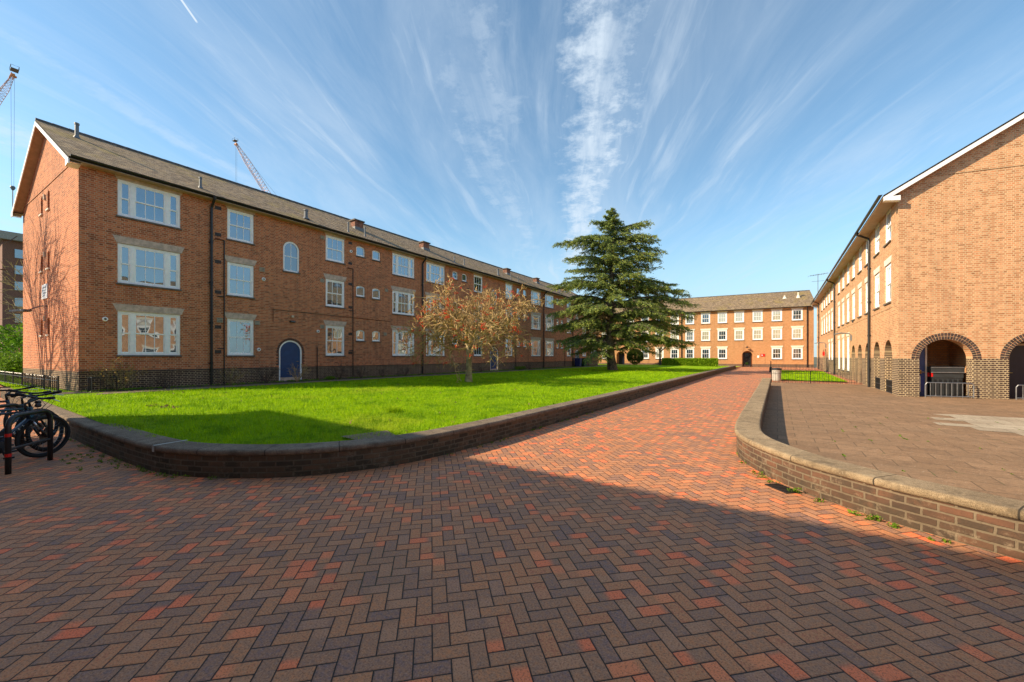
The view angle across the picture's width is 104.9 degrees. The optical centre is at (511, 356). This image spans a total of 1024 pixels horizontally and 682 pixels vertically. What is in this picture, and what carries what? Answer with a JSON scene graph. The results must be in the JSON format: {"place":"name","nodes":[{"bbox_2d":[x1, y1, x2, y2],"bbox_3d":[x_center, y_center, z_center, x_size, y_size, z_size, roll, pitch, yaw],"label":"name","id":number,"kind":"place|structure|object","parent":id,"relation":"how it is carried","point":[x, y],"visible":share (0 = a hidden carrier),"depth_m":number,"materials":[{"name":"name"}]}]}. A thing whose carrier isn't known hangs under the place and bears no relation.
{"place":"outdoors","nodes":[
{"label":"outdoors","id":0,"kind":"place"},
{"bbox_2d":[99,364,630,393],"bbox_3d":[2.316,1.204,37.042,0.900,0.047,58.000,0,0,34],"label":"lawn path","id":1,"kind":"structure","parent":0,"point":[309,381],"depth_m":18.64,"materials":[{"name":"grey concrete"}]},
{"bbox_2d":[0,364,738,445],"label":"lawn","id":2,"kind":"structure","parent":0,"point":[341,409],"depth_m":10.63,"materials":[{"name":"plant"}]},
{"bbox_2d":[0,322,22,357],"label":"evergreen tree","id":3,"kind":"object","parent":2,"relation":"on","point":[13,343],"visible":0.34,"depth_m":42.23,"materials":[{"name":"green plant"}]},
{"bbox_2d":[0,351,22,376],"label":"evergreen shrub","id":4,"kind":"object","parent":2,"relation":"on","point":[12,364],"visible":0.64,"depth_m":22.63,"materials":[{"name":"green plant"}]},
{"bbox_2d":[0,272,22,337],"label":"bare tree","id":5,"kind":"object","parent":2,"relation":"on","point":[12,305],"visible":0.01,"depth_m":41.61,"materials":[{"name":"brown plant"}]},
{"bbox_2d":[0,371,58,390],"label":"railing","id":6,"kind":"object","parent":2,"relation":"on","point":[4,376],"visible":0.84,"depth_m":15.88,"materials":[{"name":"black metal"}]},
{"bbox_2d":[9,118,597,391],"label":"brick building","id":7,"kind":"structure","parent":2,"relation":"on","point":[145,261],"depth_m":17.69,"materials":[{"name":"brick"}]},
{"bbox_2d":[112,234,183,290],"bbox_3d":[-14.246,-3.625,15.506,0.155,1.830,2.150,0,0,34],"label":"window","id":8,"kind":"structure","parent":7,"relation":"in","point":[151,266],"depth_m":15.47,"materials":[{"name":"white paint"}]},
{"bbox_2d":[113,303,183,356],"bbox_3d":[-14.246,-0.995,15.506,0.155,1.990,2.150,0,0,34],"label":"window","id":9,"kind":"structure","parent":7,"relation":"in","point":[149,333],"depth_m":15.48,"materials":[{"name":"glass"}]},
{"bbox_2d":[115,174,182,229],"bbox_3d":[-14.246,-6.085,15.506,0.155,1.710,2.150,0,0,34],"label":"window","id":10,"kind":"structure","parent":7,"relation":"in","point":[160,206],"depth_m":15.48,"materials":[{"name":"glass"}]},
{"bbox_2d":[225,312,256,356],"bbox_3d":[-12.487,-0.995,18.113,0.155,1.990,1.360,0,0,34],"label":"window","id":11,"kind":"structure","parent":7,"relation":"in","point":[239,331],"depth_m":18.11,"materials":[{"name":"white glass"}]},
{"bbox_2d":[225,255,256,298],"bbox_3d":[-12.487,-3.625,18.113,0.155,1.830,1.360,0,0,34],"label":"window","id":12,"kind":"structure","parent":7,"relation":"in","point":[239,275],"depth_m":18.11,"materials":[{"name":"glass"}]},
{"bbox_2d":[226,205,255,245],"bbox_3d":[-12.487,-6.085,18.113,0.155,1.710,1.360,0,0,34],"label":"window","id":13,"kind":"structure","parent":7,"relation":"in","point":[239,223],"depth_m":18.11,"materials":[{"name":"glass"}]},
{"bbox_2d":[279,340,301,380],"bbox_3d":[-11.256,0.205,19.985,0.082,2.070,1.140,0,0,34],"label":"door","id":14,"kind":"structure","parent":7,"relation":"in","point":[290,352],"depth_m":19.97,"materials":[{"name":"blue paint"}]},
{"bbox_2d":[282,242,300,274],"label":"window","id":15,"kind":"structure","parent":7,"relation":"in","point":[290,249],"depth_m":20.01,"materials":[{"name":"glass"}]},
{"bbox_2d":[323,320,346,356],"bbox_3d":[-9.877,-0.995,21.980,0.155,1.990,1.410,0,0,34],"label":"window","id":16,"kind":"structure","parent":7,"relation":"in","point":[334,332],"depth_m":22.01,"materials":[{"name":"glass"}]},
{"bbox_2d":[323,273,346,308],"bbox_3d":[-9.877,-3.625,21.980,0.155,1.830,1.410,0,0,34],"label":"window","id":17,"kind":"structure","parent":7,"relation":"in","point":[334,283],"depth_m":22.01,"materials":[{"name":"glass"}]},
{"bbox_2d":[325,232,345,264],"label":"window","id":18,"kind":"structure","parent":7,"relation":"in","point":[334,243],"depth_m":22.01,"materials":[{"name":"glass"}]},
{"bbox_2d":[356,330,365,341],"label":"window","id":19,"kind":"structure","parent":7,"relation":"in","point":[359,333],"depth_m":23.31,"materials":[{"name":"glass"}]},
{"bbox_2d":[356,286,365,297],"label":"window","id":20,"kind":"structure","parent":7,"relation":"in","point":[359,289],"depth_m":23.32,"materials":[{"name":"white paint"}]},
{"bbox_2d":[356,246,365,258],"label":"window","id":21,"kind":"structure","parent":7,"relation":"in","point":[359,250],"depth_m":23.31,"materials":[{"name":"glass"}]},
{"bbox_2d":[372,331,380,342],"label":"window","id":22,"kind":"structure","parent":7,"relation":"in","point":[375,334],"depth_m":24.24,"materials":[{"name":"glass"}]},
{"bbox_2d":[372,289,380,300],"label":"window","id":23,"kind":"structure","parent":7,"relation":"in","point":[375,292],"depth_m":24.24,"materials":[{"name":"white paint"}]},
{"bbox_2d":[372,251,380,261],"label":"window","id":24,"kind":"structure","parent":7,"relation":"in","point":[375,254],"depth_m":24.24,"materials":[{"name":"white glass"}]},
{"bbox_2d":[391,326,414,356],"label":"window","id":25,"kind":"structure","parent":7,"relation":"in","point":[396,338],"depth_m":25.84,"materials":[{"name":"white glass"}]},
{"bbox_2d":[391,250,414,279],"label":"window","id":26,"kind":"structure","parent":7,"relation":"in","point":[402,264],"depth_m":26.01,"materials":[{"name":"white glass"}]},
{"bbox_2d":[391,286,415,316],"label":"window","id":27,"kind":"structure","parent":7,"relation":"in","point":[401,296],"depth_m":25.96,"materials":[{"name":"white glass"}]},
{"bbox_2d":[425,292,443,317],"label":"window","id":28,"kind":"structure","parent":7,"relation":"in","point":[427,293],"depth_m":28.14,"materials":[{"name":"white glass"}]},
{"bbox_2d":[425,329,445,356],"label":"window","id":29,"kind":"structure","parent":7,"relation":"in","point":[429,352],"depth_m":28.24,"materials":[{"name":"glass"}]},
{"bbox_2d":[426,260,445,285],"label":"window","id":30,"kind":"structure","parent":7,"relation":"in","point":[434,271],"depth_m":28.40,"materials":[{"name":"glass"}]},
{"bbox_2d":[473,273,482,293],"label":"window","id":31,"kind":"structure","parent":7,"relation":"in","point":[477,278],"depth_m":32.51,"materials":[{"name":"white paint"}]},
{"bbox_2d":[490,348,497,370],"bbox_3d":[-1.573,0.210,34.334,0.082,2.100,1.160,0,0,34],"label":"door","id":32,"kind":"structure","parent":7,"relation":"in","point":[495,367],"depth_m":34.35,"materials":[{"name":"blue paint"}]},
{"bbox_2d":[505,282,512,299],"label":"window","id":33,"kind":"structure","parent":7,"relation":"in","point":[508,285],"depth_m":36.25,"materials":[{"name":"white glass"}]},
{"bbox_2d":[531,337,540,356],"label":"window","id":34,"kind":"structure","parent":7,"relation":"in","point":[535,341],"depth_m":40.26,"materials":[{"name":"white glass"}]},
{"bbox_2d":[531,312,540,330],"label":"window","id":35,"kind":"structure","parent":7,"relation":"in","point":[535,324],"depth_m":40.27,"materials":[{"name":"white paint"}]},
{"bbox_2d":[531,289,540,305],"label":"window","id":36,"kind":"structure","parent":7,"relation":"in","point":[534,296],"depth_m":40.22,"materials":[{"name":"glass"}]},
{"bbox_2d":[545,338,553,356],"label":"window","id":37,"kind":"structure","parent":7,"relation":"in","point":[549,342],"depth_m":42.72,"materials":[{"name":"white glass"}]},
{"bbox_2d":[545,314,553,331],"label":"window","id":38,"kind":"structure","parent":7,"relation":"in","point":[549,322],"depth_m":42.62,"materials":[{"name":"glass"}]},
{"bbox_2d":[545,293,553,308],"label":"window","id":39,"kind":"structure","parent":7,"relation":"in","point":[548,297],"depth_m":42.66,"materials":[{"name":"glass"}]},
{"bbox_2d":[58,365,603,393],"bbox_3d":[-1.405,1.215,33.762,1.100,0.038,49.600,0,0,34],"label":"flower bed","id":40,"kind":"object","parent":2,"relation":"on","point":[269,382],"visible":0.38,"depth_m":17.41,"materials":[{"name":"soil"}]},
{"bbox_2d":[87,376,117,391],"bbox_3d":[-14.573,0.994,14.008,0.654,0.572,0.648,0,0,34],"label":"cellar guard","id":41,"kind":"object","parent":40,"relation":"on","point":[92,384],"visible":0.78,"depth_m":13.77,"materials":[{"name":"black paint"}]},
{"bbox_2d":[82,356,149,390],"bbox_3d":[-14.467,0.612,14.267,1.852,1.315,1.514,0,0,-4],"label":"leafless shrub","id":42,"kind":"object","parent":40,"relation":"on","point":[120,376],"visible":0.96,"depth_m":14.29,"materials":[{"name":"brown plant"}]},
{"bbox_2d":[147,368,182,387],"bbox_3d":[-13.703,0.857,15.545,0.793,0.829,1.002,0,0,34],"label":"leafless shrub","id":43,"kind":"object","parent":40,"relation":"on","point":[165,383],"visible":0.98,"depth_m":15.48,"materials":[{"name":"brown plant"}]},
{"bbox_2d":[215,366,253,384],"bbox_3d":[-12.273,0.829,17.450,0.946,0.928,1.320,0,0,34],"label":"leafless shrub","id":44,"kind":"object","parent":40,"relation":"on","point":[229,382],"visible":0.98,"depth_m":17.29,"materials":[{"name":"brown plant"}]},
{"bbox_2d":[253,365,282,382],"bbox_3d":[-11.613,0.792,18.690,1.306,1.013,1.212,0,0,-29],"label":"leafless shrub","id":45,"kind":"object","parent":40,"relation":"on","point":[273,372],"visible":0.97,"depth_m":18.52,"materials":[{"name":"brown plant"}]},
{"bbox_2d":[289,360,311,381],"bbox_3d":[-10.664,0.652,19.476,1.240,1.237,1.114,0,0,34],"label":"leafless shrub","id":46,"kind":"object","parent":40,"relation":"on","point":[301,374],"visible":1,"depth_m":19.47,"materials":[{"name":"brown plant"}]},
{"bbox_2d":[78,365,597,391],"bbox_3d":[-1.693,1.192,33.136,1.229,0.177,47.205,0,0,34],"label":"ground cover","id":47,"kind":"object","parent":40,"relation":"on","point":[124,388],"visible":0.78,"depth_m":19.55,"materials":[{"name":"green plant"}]},
{"bbox_2d":[146,377,555,430],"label":"dead leaves","id":48,"kind":"object","parent":2,"relation":"on","point":[288,392],"visible":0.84,"depth_m":9.83,"materials":[{"name":"brown plant"}]},
{"bbox_2d":[343,430,393,439],"bbox_3d":[-2.261,1.307,6.432,0.796,0.005,0.782,0,0,-41],"label":"soil patch","id":49,"kind":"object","parent":2,"relation":"on","point":[371,434],"depth_m":6.53,"materials":[{"name":"soil"}]},
{"bbox_2d":[385,405,402,412],"bbox_3d":[-2.806,1.223,9.345,0.495,0.180,0.529,0,0,5],"label":"grass tuft","id":50,"kind":"object","parent":2,"relation":"on","point":[398,409],"visible":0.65,"depth_m":9.24,"materials":[{"name":"green plant"}]},
{"bbox_2d":[392,275,548,382],"bbox_3d":[-1.991,-1.220,18.776,7.201,5.019,6.450,0,0,-15],"label":"rowan tree","id":51,"kind":"object","parent":2,"relation":"on","point":[486,324],"visible":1,"depth_m":18.72,"materials":[{"name":"brown plant"}]},
{"bbox_2d":[544,207,700,369],"bbox_3d":[9.776,-6.049,35.144,11.350,14.737,12.371,0,0,45],"label":"cedar tree","id":52,"kind":"object","parent":2,"relation":"on","point":[600,316],"visible":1,"depth_m":34.91,"materials":[{"name":"green plant"}]},
{"bbox_2d":[627,349,643,364],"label":"topiary ball","id":53,"kind":"object","parent":2,"relation":"on","point":[631,358],"visible":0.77,"depth_m":56.66,"materials":[{"name":"green plant"}]},
{"bbox_2d":[648,332,675,364],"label":"tree","id":54,"kind":"object","parent":2,"relation":"on","point":[660,350],"visible":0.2,"depth_m":54.78,"materials":[{"name":"green plant"}]},
{"bbox_2d":[661,357,718,366],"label":"hedge","id":55,"kind":"object","parent":2,"relation":"on","point":[703,361],"visible":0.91,"depth_m":52.68,"materials":[{"name":"green plant"}]},
{"bbox_2d":[0,367,1023,681],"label":"paving","id":56,"kind":"structure","parent":0,"point":[666,535],"depth_m":2.98,"materials":[{"name":"brick"}]},
{"bbox_2d":[0,403,23,444],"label":"cycle stand","id":57,"kind":"object","parent":56,"relation":"on","point":[11,405],"visible":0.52,"depth_m":6.92,"materials":[{"name":"black paint"}]},
{"bbox_2d":[0,385,35,437],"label":"bicycle","id":58,"kind":"object","parent":56,"relation":"on","point":[7,401],"visible":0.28,"depth_m":7.70,"materials":[{"name":"metal"}]},
{"bbox_2d":[4,409,52,474],"bbox_3d":[-7.180,1.235,5.868,0.066,0.850,0.854,0,0,-21],"label":"cycle stand","id":59,"kind":"object","parent":56,"relation":"on","point":[9,448],"visible":0.98,"depth_m":5.68,"materials":[{"name":"black paint"}]},
{"bbox_2d":[0,389,58,445],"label":"bicycle","id":60,"kind":"object","parent":56,"relation":"on","point":[2,432],"visible":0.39,"depth_m":7.11,"materials":[{"name":"metal"}]},
{"bbox_2d":[0,390,63,451],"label":"bicycle","id":61,"kind":"object","parent":56,"relation":"on","point":[42,422],"visible":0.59,"depth_m":6.71,"materials":[{"name":"metal"}]},
{"bbox_2d":[0,392,70,459],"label":"bicycle","id":62,"kind":"object","parent":56,"relation":"on","point":[19,429],"visible":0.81,"depth_m":6.29,"materials":[{"name":"metal"}]},
{"bbox_2d":[0,365,735,477],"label":"retaining wall","id":63,"kind":"structure","parent":56,"relation":"on","point":[166,455],"depth_m":5.96,"materials":[{"name":"brick"}]},
{"bbox_2d":[59,409,1019,543],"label":"weeds","id":64,"kind":"object","parent":56,"relation":"on","point":[877,517],"visible":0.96,"depth_m":5.47,"materials":[{"name":"green plant"}]},
{"bbox_2d":[771,368,781,380],"bbox_3d":[17.299,1.147,25.725,0.580,0.850,0.580,0,0,34],"label":"litter bin","id":65,"kind":"object","parent":56,"relation":"on","point":[778,373],"visible":0.99,"depth_m":25.52,"materials":[{"name":"grey plastic"}]},
{"bbox_2d":[765,483,800,493],"bbox_3d":[3.358,1.642,4.888,0.200,0.036,0.340,0,0,-8],"label":"drain cover","id":66,"kind":"object","parent":56,"relation":"on","point":[780,487],"visible":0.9,"depth_m":4.90,"materials":[{"name":"black metal"}]},
{"bbox_2d":[771,364,814,370],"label":"railing","id":67,"kind":"object","parent":56,"relation":"on","point":[794,367],"visible":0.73,"depth_m":43.05,"materials":[{"name":"black metal"}]},
{"bbox_2d":[735,378,1023,560],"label":"retaining wall","id":68,"kind":"structure","parent":56,"relation":"on","point":[988,522],"depth_m":3.94,"materials":[{"name":"brick"}]},
{"bbox_2d":[0,0,1023,356],"label":"sky","id":69,"kind":"structure","parent":0,"point":[756,138],"materials":[{"name":"blue"}]},
{"bbox_2d":[598,290,816,367],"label":"brick building","id":70,"kind":"structure","parent":0,"point":[754,330],"depth_m":55.48,"materials":[{"name":"brick"}]},
{"bbox_2d":[670,347,678,357],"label":"window","id":71,"kind":"structure","parent":70,"relation":"in","point":[675,352],"depth_m":59.57,"materials":[{"name":"white paint"}]},
{"bbox_2d":[685,329,694,341],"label":"window","id":72,"kind":"structure","parent":70,"relation":"in","point":[690,337],"depth_m":58.54,"materials":[{"name":"white paint"}]},
{"bbox_2d":[685,347,694,357],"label":"window","id":73,"kind":"structure","parent":70,"relation":"in","point":[689,353],"depth_m":58.57,"materials":[{"name":"white paint"}]},
{"bbox_2d":[700,312,710,323],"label":"window","id":74,"kind":"structure","parent":70,"relation":"in","point":[705,316],"depth_m":57.55,"materials":[{"name":"white paint"}]},
{"bbox_2d":[700,329,710,340],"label":"window","id":75,"kind":"structure","parent":70,"relation":"in","point":[705,333],"depth_m":57.56,"materials":[{"name":"white paint"}]},
{"bbox_2d":[701,346,710,357],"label":"window","id":76,"kind":"structure","parent":70,"relation":"in","point":[705,351],"depth_m":57.56,"materials":[{"name":"white paint"}]},
{"bbox_2d":[717,311,727,323],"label":"window","id":77,"kind":"structure","parent":70,"relation":"in","point":[722,315],"depth_m":56.51,"materials":[{"name":"white paint"}]},
{"bbox_2d":[717,328,727,340],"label":"window","id":78,"kind":"structure","parent":70,"relation":"in","point":[722,332],"depth_m":56.51,"materials":[{"name":"white paint"}]},
{"bbox_2d":[717,346,727,358],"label":"window","id":79,"kind":"structure","parent":70,"relation":"in","point":[722,350],"depth_m":56.51,"materials":[{"name":"white paint"}]},
{"bbox_2d":[734,310,744,322],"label":"window","id":80,"kind":"structure","parent":70,"relation":"in","point":[738,315],"depth_m":55.51,"materials":[{"name":"white paint"}]},
{"bbox_2d":[734,327,744,340],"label":"window","id":81,"kind":"structure","parent":70,"relation":"in","point":[738,332],"depth_m":55.52,"materials":[{"name":"white paint"}]},
{"bbox_2d":[743,353,750,366],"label":"door","id":82,"kind":"structure","parent":70,"relation":"in","point":[746,356],"depth_m":55.63,"materials":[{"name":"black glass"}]},
{"bbox_2d":[751,327,762,339],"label":"window","id":83,"kind":"structure","parent":70,"relation":"in","point":[757,331],"depth_m":54.44,"materials":[{"name":"white paint"}]},
{"bbox_2d":[752,309,762,321],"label":"window","id":84,"kind":"structure","parent":70,"relation":"in","point":[757,314],"depth_m":54.44,"materials":[{"name":"white paint"}]},
{"bbox_2d":[771,308,782,321],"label":"window","id":85,"kind":"structure","parent":70,"relation":"in","point":[776,313],"depth_m":53.40,"materials":[{"name":"white paint"}]},
{"bbox_2d":[771,326,782,339],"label":"window","id":86,"kind":"structure","parent":70,"relation":"in","point":[776,331],"depth_m":53.38,"materials":[{"name":"white paint"}]},
{"bbox_2d":[771,346,782,359],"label":"window","id":87,"kind":"structure","parent":70,"relation":"in","point":[776,350],"depth_m":53.40,"materials":[{"name":"white paint"}]},
{"bbox_2d":[791,307,803,320],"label":"window","id":88,"kind":"structure","parent":70,"relation":"in","point":[797,313],"depth_m":52.30,"materials":[{"name":"white paint"}]},
{"bbox_2d":[791,326,803,339],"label":"window","id":89,"kind":"structure","parent":70,"relation":"in","point":[797,331],"depth_m":52.31,"materials":[{"name":"white paint"}]},
{"bbox_2d":[791,345,803,359],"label":"window","id":90,"kind":"structure","parent":70,"relation":"in","point":[797,351],"depth_m":52.30,"materials":[{"name":"white paint"}]},
{"bbox_2d":[781,370,844,380],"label":"grass","id":91,"kind":"structure","parent":0,"point":[814,376],"depth_m":29.43,"materials":[{"name":"green plant"}]},
{"bbox_2d":[762,382,1023,500],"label":"terrace","id":92,"kind":"structure","parent":0,"point":[815,418],"depth_m":8.37,"materials":[{"name":"beige stone"}]},
{"bbox_2d":[771,370,856,383],"bbox_3d":[17.817,1.224,23.126,4.476,0.815,0.174,0,0,18],"label":"railing","id":93,"kind":"object","parent":92,"relation":"on","point":[801,373],"visible":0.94,"depth_m":23.13,"materials":[{"name":"black metal"}]},
{"bbox_2d":[919,376,923,391],"bbox_3d":[16.507,1.100,15.902,0.180,0.640,0.040,0,0,20],"label":"leaning board","id":94,"kind":"object","parent":92,"relation":"on","point":[921,383],"visible":0.73,"depth_m":15.88,"materials":[{"name":"blue paint"}]},
{"bbox_2d":[927,366,964,395],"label":"bin store","id":95,"kind":"structure","parent":92,"relation":"on","point":[948,375],"depth_m":15.62,"materials":[{"name":"grey plastic"}]},
{"bbox_2d":[925,382,973,397],"bbox_3d":[16.957,1.322,15.269,1.451,0.636,0.037,0,0,20],"label":"barrier","id":96,"kind":"object","parent":92,"relation":"on","point":[951,396],"visible":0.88,"depth_m":15.24,"materials":[{"name":"metal"}]},
{"bbox_2d":[931,414,1023,435],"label":"pale slab patch","id":97,"kind":"object","parent":92,"relation":"on","point":[1003,424],"visible":1,"depth_m":9.60,"materials":[{"name":"beige stone"}]},
{"label":"ground","id":98,"kind":"structure","parent":0,"visible":0},
{"bbox_2d":[0,64,19,207],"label":"tower crane","id":99,"kind":"object","parent":98,"relation":"on","point":[12,76],"visible":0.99,"depth_m":149.88,"materials":[{"name":"paint"}]},
{"bbox_2d":[0,230,22,352],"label":"distant building","id":100,"kind":"structure","parent":98,"relation":"on","point":[11,251],"depth_m":77.47,"materials":[{"name":"brick"}]},
{"bbox_2d":[0,254,22,327],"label":"bare tree","id":101,"kind":"object","parent":98,"relation":"on","point":[14,287],"visible":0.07,"depth_m":55.18,"materials":[{"name":"brown plant"}]},
{"bbox_2d":[233,137,273,192],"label":"tower crane","id":102,"kind":"object","parent":98,"relation":"on","point":[242,156],"visible":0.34,"depth_m":239.85,"materials":[{"name":"paint"}]},
{"bbox_2d":[808,112,1023,398],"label":"brick building","id":103,"kind":"structure","parent":98,"relation":"on","point":[928,270],"depth_m":15.48,"materials":[{"name":"brick"}]},
{"bbox_2d":[846,332,849,371],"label":"window","id":104,"kind":"structure","parent":103,"relation":"in","point":[848,332],"depth_m":27.57,"materials":[{"name":"white paint"}]},
{"bbox_2d":[857,282,861,317],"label":"window","id":105,"kind":"structure","parent":103,"relation":"in","point":[860,284],"depth_m":23.49,"materials":[{"name":"white paint"}]},
{"bbox_2d":[864,276,867,314],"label":"window","id":106,"kind":"structure","parent":103,"relation":"in","point":[866,279],"depth_m":21.74,"materials":[{"name":"white paint"}]},
{"bbox_2d":[873,265,879,310],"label":"window","id":107,"kind":"structure","parent":103,"relation":"in","point":[877,269],"depth_m":19.54,"materials":[{"name":"white paint"}]},
{"bbox_2d":[873,224,879,257],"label":"window","id":108,"kind":"structure","parent":103,"relation":"in","point":[877,252],"depth_m":19.61,"materials":[{"name":"white paint"}]},
{"bbox_2d":[883,208,890,247],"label":"window","id":109,"kind":"structure","parent":103,"relation":"in","point":[888,215],"depth_m":17.56,"materials":[{"name":"white paint"}]},
{"bbox_2d":[883,255,891,305],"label":"window","id":110,"kind":"structure","parent":103,"relation":"in","point":[888,267],"depth_m":17.56,"materials":[{"name":"white paint"}]},
{"bbox_2d":[919,346,926,395],"bbox_3d":[16.623,0.595,15.989,0.380,2.050,0.134,0,0,12],"label":"door","id":111,"kind":"structure","parent":103,"relation":"in","point":[923,356],"depth_m":15.97,"materials":[{"name":"blue paint"}]},
{"bbox_2d":[1009,344,1023,397],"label":"door","id":112,"kind":"structure","parent":103,"relation":"in","point":[1016,358],"depth_m":15.15,"materials":[{"name":"blue paint"}]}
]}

